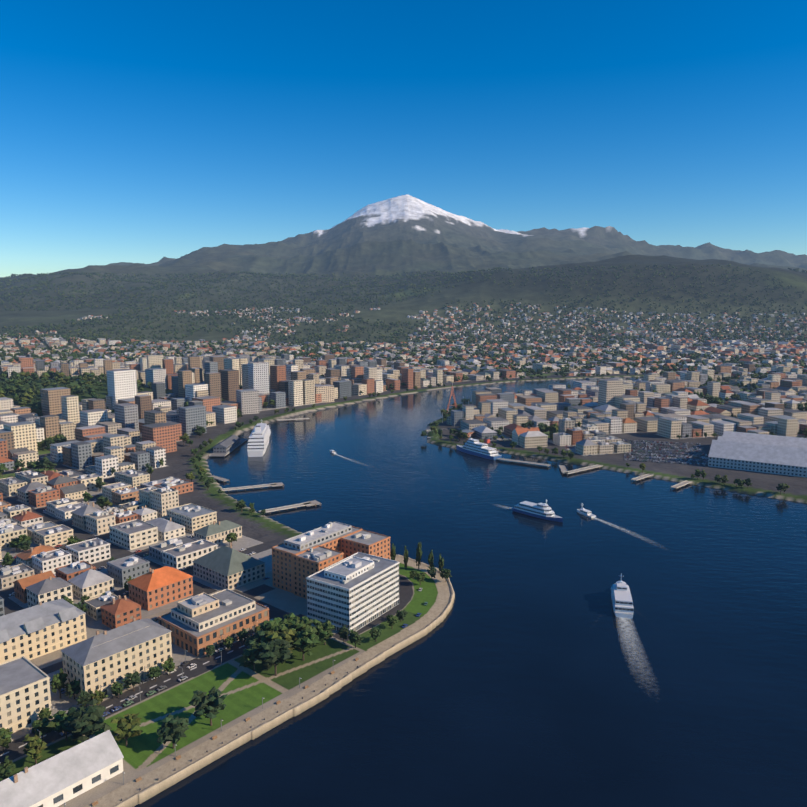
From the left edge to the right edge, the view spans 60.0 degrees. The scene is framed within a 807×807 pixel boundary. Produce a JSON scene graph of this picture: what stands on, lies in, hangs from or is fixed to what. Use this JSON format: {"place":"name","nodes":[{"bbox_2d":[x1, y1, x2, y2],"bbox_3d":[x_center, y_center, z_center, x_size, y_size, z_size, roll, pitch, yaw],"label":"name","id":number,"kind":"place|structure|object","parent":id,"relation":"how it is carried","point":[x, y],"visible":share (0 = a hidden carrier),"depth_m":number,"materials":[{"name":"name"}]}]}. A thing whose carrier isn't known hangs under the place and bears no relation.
{"place":"outdoors","nodes":[
{"label":"outdoors","id":0,"kind":"place"},
{"bbox_2d":[0,554,454,806],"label":"ground","id":1,"kind":"structure","parent":0,"point":[148,759],"depth_m":270.36,"materials":[{"name":"green plant"}]},
{"bbox_2d":[37,620,358,806],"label":"street lamps","id":2,"kind":"object","parent":1,"relation":"on","point":[179,756],"visible":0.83,"depth_m":250.15,"materials":[{"name":"metal"}]},
{"bbox_2d":[0,194,806,806],"bbox_3d":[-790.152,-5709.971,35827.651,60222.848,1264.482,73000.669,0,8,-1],"label":"terrain","id":3,"kind":"structure","parent":0,"point":[398,234],"depth_m":3241.21,"materials":[{"name":"green plant"}]},
{"bbox_2d":[0,433,708,742],"bbox_3d":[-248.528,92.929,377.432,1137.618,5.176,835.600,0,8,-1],"label":"cars","id":4,"kind":"object","parent":3,"relation":"on","point":[131,697],"visible":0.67,"depth_m":648.71,"materials":[{"name":"paint"}]},
{"bbox_2d":[0,303,806,806],"bbox_3d":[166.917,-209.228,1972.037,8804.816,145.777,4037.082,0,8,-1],"label":"city buildings","id":5,"kind":"structure","parent":3,"relation":"on","point":[338,575],"depth_m":641.53,"materials":[{"name":"beige concrete"}]},
{"bbox_2d":[0,264,806,779],"bbox_3d":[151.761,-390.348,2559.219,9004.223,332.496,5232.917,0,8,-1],"label":"trees","id":6,"kind":"object","parent":3,"relation":"on","point":[272,642],"depth_m":1885.61,"materials":[{"name":"green plant"}]},
{"bbox_2d":[0,342,806,714],"bbox_3d":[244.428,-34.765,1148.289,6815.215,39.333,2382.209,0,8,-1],"label":"city pavements","id":7,"kind":"structure","parent":3,"relation":"on","point":[180,656],"depth_m":409.32,"materials":[{"name":"grey concrete"}]},
{"bbox_2d":[442,383,457,422],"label":"harbour crane","id":8,"kind":"object","parent":3,"relation":"on","point":[451,393],"visible":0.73,"depth_m":946.28,"materials":[{"name":"paint"}]},
{"bbox_2d":[208,418,692,513],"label":"piers","id":9,"kind":"structure","parent":3,"relation":"on","point":[225,447],"depth_m":630.68,"materials":[{"name":"grey concrete"}]},
{"bbox_2d":[190,371,789,514],"bbox_3d":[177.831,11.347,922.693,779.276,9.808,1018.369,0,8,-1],"label":"waterfront trees","id":10,"kind":"object","parent":3,"relation":"on","point":[201,471],"depth_m":670.09,"materials":[{"name":"green plant"}]},
{"bbox_2d":[0,0,806,276],"label":"sky","id":11,"kind":"structure","parent":0,"point":[132,131],"materials":[{"name":"blue"}]},
{"bbox_2d":[134,377,806,806],"bbox_3d":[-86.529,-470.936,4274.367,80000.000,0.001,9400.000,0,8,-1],"label":"water surface","id":12,"kind":"object","parent":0,"point":[514,679],"depth_m":311.07,"materials":[{"name":"blue liquid"}]},
{"bbox_2d":[247,423,270,456],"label":"cruise ship","id":13,"kind":"object","parent":12,"relation":"on","point":[258,442],"visible":1,"depth_m":697.90,"materials":[{"name":"paint"}]},
{"bbox_2d":[456,438,501,460],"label":"ship","id":14,"kind":"object","parent":12,"relation":"on","point":[474,447],"visible":0.98,"depth_m":686.63,"materials":[{"name":"paint"}]},
{"bbox_2d":[512,499,562,521],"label":"ferry","id":15,"kind":"object","parent":12,"relation":"on","point":[542,511],"visible":0.98,"depth_m":493.21,"materials":[{"name":"paint"}]},
{"bbox_2d":[577,503,595,517],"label":"launch","id":16,"kind":"object","parent":12,"relation":"on","point":[584,512],"visible":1,"depth_m":497.77,"materials":[{"name":"paint"}]},
{"bbox_2d":[611,573,633,618],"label":"ferry","id":17,"kind":"object","parent":12,"relation":"on","point":[622,602],"visible":1,"depth_m":341.22,"materials":[{"name":"paint"}]},
{"bbox_2d":[595,518,663,546],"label":"boat wake","id":18,"kind":"object","parent":12,"relation":"on","point":[618,526],"visible":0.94,"depth_m":476.19,"materials":[{"name":"liquid"}]},
{"bbox_2d":[617,618,656,700],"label":"wake","id":19,"kind":"object","parent":12,"relation":"on","point":[626,624],"visible":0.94,"depth_m":313.71,"materials":[{"name":"liquid"}]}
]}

